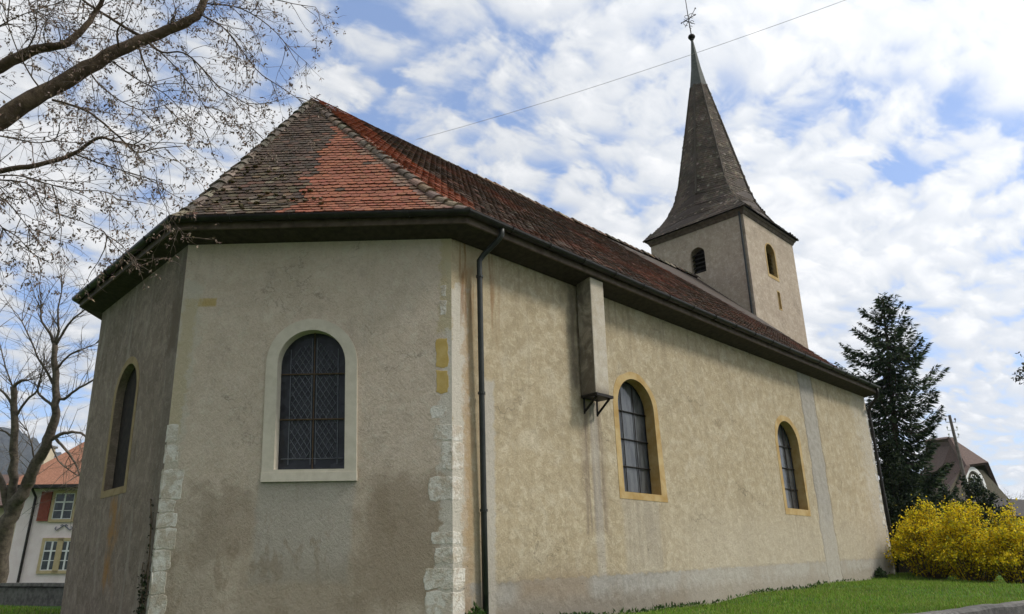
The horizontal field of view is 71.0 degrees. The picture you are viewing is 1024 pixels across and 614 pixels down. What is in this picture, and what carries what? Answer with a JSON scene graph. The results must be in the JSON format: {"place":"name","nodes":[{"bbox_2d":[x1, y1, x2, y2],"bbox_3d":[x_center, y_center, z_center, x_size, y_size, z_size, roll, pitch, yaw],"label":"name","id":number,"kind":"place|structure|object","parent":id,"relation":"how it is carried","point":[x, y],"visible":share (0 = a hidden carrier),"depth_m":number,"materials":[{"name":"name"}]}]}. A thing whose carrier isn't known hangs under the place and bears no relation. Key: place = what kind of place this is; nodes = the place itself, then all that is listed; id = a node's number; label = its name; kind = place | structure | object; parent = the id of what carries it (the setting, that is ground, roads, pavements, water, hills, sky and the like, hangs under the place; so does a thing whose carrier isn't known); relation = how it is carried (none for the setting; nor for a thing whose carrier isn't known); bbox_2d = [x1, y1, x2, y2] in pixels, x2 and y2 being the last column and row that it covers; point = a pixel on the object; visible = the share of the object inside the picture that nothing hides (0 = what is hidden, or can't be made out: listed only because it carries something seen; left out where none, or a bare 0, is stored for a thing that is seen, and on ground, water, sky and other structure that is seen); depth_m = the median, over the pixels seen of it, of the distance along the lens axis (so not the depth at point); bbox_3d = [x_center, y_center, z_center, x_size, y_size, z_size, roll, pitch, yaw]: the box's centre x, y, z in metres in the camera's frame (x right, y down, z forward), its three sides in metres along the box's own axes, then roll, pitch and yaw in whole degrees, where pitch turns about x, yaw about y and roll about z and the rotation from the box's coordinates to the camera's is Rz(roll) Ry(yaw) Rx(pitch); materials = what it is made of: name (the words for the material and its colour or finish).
{"place":"outdoors","nodes":[
{"label":"outdoors","id":0,"kind":"place"},
{"bbox_2d":[0,604,60,613],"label":"grass","id":1,"kind":"structure","parent":0,"point":[25,610],"depth_m":16.33,"materials":[{"name":"green plant"}]},
{"bbox_2d":[0,427,61,474],"bbox_3d":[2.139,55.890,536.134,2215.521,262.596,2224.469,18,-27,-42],"label":"hills","id":2,"kind":"structure","parent":0,"point":[26,452],"depth_m":1059.12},
{"bbox_2d":[0,0,1023,499],"label":"sky","id":3,"kind":"structure","parent":0,"point":[886,137],"materials":[{"name":"blue"}]},
{"bbox_2d":[1,572,1023,613],"bbox_3d":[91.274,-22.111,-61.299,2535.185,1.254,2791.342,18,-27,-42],"label":"ground","id":4,"kind":"structure","parent":0,"point":[766,596],"depth_m":16.15,"materials":[{"name":"green plant"}]},
{"bbox_2d":[0,445,57,553],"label":"beige house","id":5,"kind":"structure","parent":4,"relation":"on","point":[50,456],"depth_m":44.03,"materials":[{"name":"beige paint"}]},
{"bbox_2d":[0,583,64,605],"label":"churchyard wall","id":6,"kind":"structure","parent":4,"relation":"on","point":[34,594],"depth_m":20.50,"materials":[{"name":"stone"}]},
{"bbox_2d":[7,442,83,582],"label":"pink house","id":7,"kind":"structure","parent":4,"relation":"on","point":[40,547],"depth_m":31.66,"materials":[{"name":"paint"}]},
{"bbox_2d":[36,538,63,573],"bbox_3d":[-20.107,10.830,31.282,0.931,1.471,0.090,-1,-20,0],"label":"window","id":8,"kind":"structure","parent":7,"relation":"in","point":[45,561],"depth_m":31.25,"materials":[{"name":"stone"}]},
{"bbox_2d":[51,538,70,573],"bbox_3d":[-19.498,10.830,31.279,0.090,1.471,0.796,89,-90,-70],"label":"window","id":9,"kind":"structure","parent":7,"relation":"in","point":[66,545],"depth_m":31.24,"materials":[{"name":"stone"}]},
{"bbox_2d":[48,490,77,521],"bbox_3d":[-19.965,8.873,31.987,1.125,1.370,0.090,-1,-20,0],"label":"window","id":10,"kind":"structure","parent":7,"relation":"in","point":[61,511],"depth_m":31.96,"materials":[{"name":"stone"}]},
{"bbox_2d":[0,242,123,582],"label":"pruned tree","id":11,"kind":"object","parent":4,"relation":"on","point":[13,498],"visible":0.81,"depth_m":23.93,"materials":[{"name":"brown plant"}]},
{"bbox_2d":[0,0,345,314],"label":"budding tree","id":12,"kind":"object","parent":4,"relation":"on","point":[15,109],"visible":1,"depth_m":9.37,"materials":[{"name":"brown plant"}]},
{"bbox_2d":[465,602,486,613],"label":"weed","id":13,"kind":"object","parent":4,"relation":"on","point":[477,610],"visible":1,"depth_m":10.79,"materials":[{"name":"green plant"}]},
{"bbox_2d":[60,0,899,613],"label":"church","id":14,"kind":"structure","parent":4,"relation":"on","point":[360,366],"depth_m":13.03,"materials":[{"name":"paint"}]},
{"bbox_2d":[100,356,139,498],"bbox_3d":[-7.337,2.244,13.666,0.281,2.631,1.558,18,-27,-42],"label":"window","id":15,"kind":"structure","parent":14,"relation":"in","point":[116,469],"depth_m":13.89,"materials":[{"name":"paint"}]},
{"bbox_2d":[133,499,153,613],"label":"creeper","id":16,"kind":"object","parent":14,"relation":"attached to","point":[145,576],"visible":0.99,"depth_m":11.02,"materials":[{"name":"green plant"}]},
{"bbox_2d":[260,319,356,481],"bbox_3d":[-3.284,1.511,11.898,1.655,2.720,0.235,-1,-20,2],"label":"window","id":17,"kind":"structure","parent":14,"relation":"in","point":[313,432],"depth_m":11.89,"materials":[{"name":"black glass"}]},
{"bbox_2d":[416,0,844,139],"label":"overhead cable","id":18,"kind":"object","parent":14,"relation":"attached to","point":[644,70],"visible":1,"depth_m":17.60,"materials":[{"name":"black metal"}]},
{"bbox_2d":[613,372,667,502],"bbox_3d":[2.603,2.734,15.281,1.690,2.702,0.308,18,-27,-42],"label":"window","id":19,"kind":"structure","parent":14,"relation":"in","point":[638,442],"depth_m":15.43,"materials":[{"name":"grey glass"}]},
{"bbox_2d":[775,415,810,515],"bbox_3d":[7.672,4.406,20.032,1.600,2.722,0.293,18,-27,-42],"label":"window","id":20,"kind":"structure","parent":14,"relation":"in","point":[787,439],"depth_m":20.27,"materials":[{"name":"grey glass"}]},
{"bbox_2d":[530,572,889,613],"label":"ground cover","id":21,"kind":"object","parent":4,"relation":"on","point":[692,603],"visible":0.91,"depth_m":14.76,"materials":[{"name":"green plant"}]},
{"bbox_2d":[874,567,888,578],"bbox_3d":[11.337,8.146,22.095,0.650,0.407,0.388,18,-27,-42],"label":"weed","id":22,"kind":"object","parent":4,"relation":"on","point":[880,572],"visible":0.98,"depth_m":21.96,"materials":[{"name":"green plant"}]},
{"bbox_2d":[834,292,959,571],"bbox_3d":[16.078,5.315,30.249,5.127,11.589,4.955,18,-27,-42],"label":"spruce tree","id":23,"kind":"object","parent":4,"relation":"on","point":[891,383],"visible":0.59,"depth_m":29.93,"materials":[{"name":"green plant"}]},
{"bbox_2d":[876,438,943,572],"bbox_3d":[15.010,7.733,28.154,3.784,5.452,3.796,18,-27,-42],"label":"dark shrub","id":24,"kind":"object","parent":4,"relation":"on","point":[900,498],"visible":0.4,"depth_m":28.03,"materials":[{"name":"green plant"}]},
{"bbox_2d":[884,494,955,578],"bbox_3d":[13.043,7.238,22.746,2.660,2.602,2.772,18,-27,-42],"label":"forsythia bush","id":25,"kind":"object","parent":4,"relation":"on","point":[911,538],"visible":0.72,"depth_m":22.50,"materials":[{"name":"yellow plant"}]},
{"bbox_2d":[919,505,955,574],"bbox_3d":[14.411,7.752,23.827,2.500,2.310,2.612,1,-20,-4],"label":"forsythia bush","id":26,"kind":"object","parent":4,"relation":"on","point":[933,508],"visible":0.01,"depth_m":24.11,"materials":[{"name":"yellow plant"}]},
{"bbox_2d":[927,478,968,517],"bbox_3d":[19.754,9.847,32.416,2.778,4.086,2.665,18,-27,-42],"label":"dark shrub","id":27,"kind":"object","parent":4,"relation":"on","point":[942,491],"visible":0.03,"depth_m":32.68,"materials":[{"name":"green plant"}]},
{"bbox_2d":[945,415,971,500],"bbox_3d":[21.976,9.107,34.650,0.565,7.841,0.192,2,-20,-7],"label":"utility pole","id":28,"kind":"object","parent":4,"relation":"on","point":[954,437],"visible":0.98,"depth_m":35.48,"materials":[{"name":"brown wood"}]},
{"bbox_2d":[924,437,1008,518],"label":"gabled house","id":29,"kind":"structure","parent":4,"relation":"on","point":[973,462],"depth_m":43.98,"materials":[{"name":"brown tile"}]},
{"bbox_2d":[913,600,1023,613],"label":"wall","id":30,"kind":"structure","parent":4,"relation":"on","point":[1014,607],"depth_m":12.77,"materials":[{"name":"stone"}]},
{"bbox_2d":[917,494,1020,582],"bbox_3d":[13.564,6.912,21.461,2.731,2.546,2.996,18,-27,-42],"label":"forsythia bush","id":31,"kind":"object","parent":4,"relation":"on","point":[964,535],"visible":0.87,"depth_m":21.02,"materials":[{"name":"yellow plant"}]},
{"bbox_2d":[953,473,1016,569],"bbox_3d":[21.922,9.974,33.487,3.501,4.546,3.399,18,-27,-42],"label":"dark shrub","id":32,"kind":"object","parent":4,"relation":"on","point":[975,488],"visible":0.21,"depth_m":33.52,"materials":[{"name":"green plant"}]},
{"bbox_2d":[961,497,1023,524],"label":"house","id":33,"kind":"structure","parent":4,"relation":"on","point":[1019,503],"depth_m":40.58,"materials":[{"name":"paint"}]},
{"bbox_2d":[970,498,1023,583],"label":"forsythia bush","id":34,"kind":"object","parent":4,"relation":"on","point":[1010,534],"visible":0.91,"depth_m":20.06,"materials":[{"name":"yellow plant"}]},
{"bbox_2d":[1011,352,1023,384],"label":"leafy tree","id":35,"kind":"object","parent":4,"relation":"on","point":[1021,377],"visible":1,"depth_m":13.97,"materials":[{"name":"green plant"}]}
]}

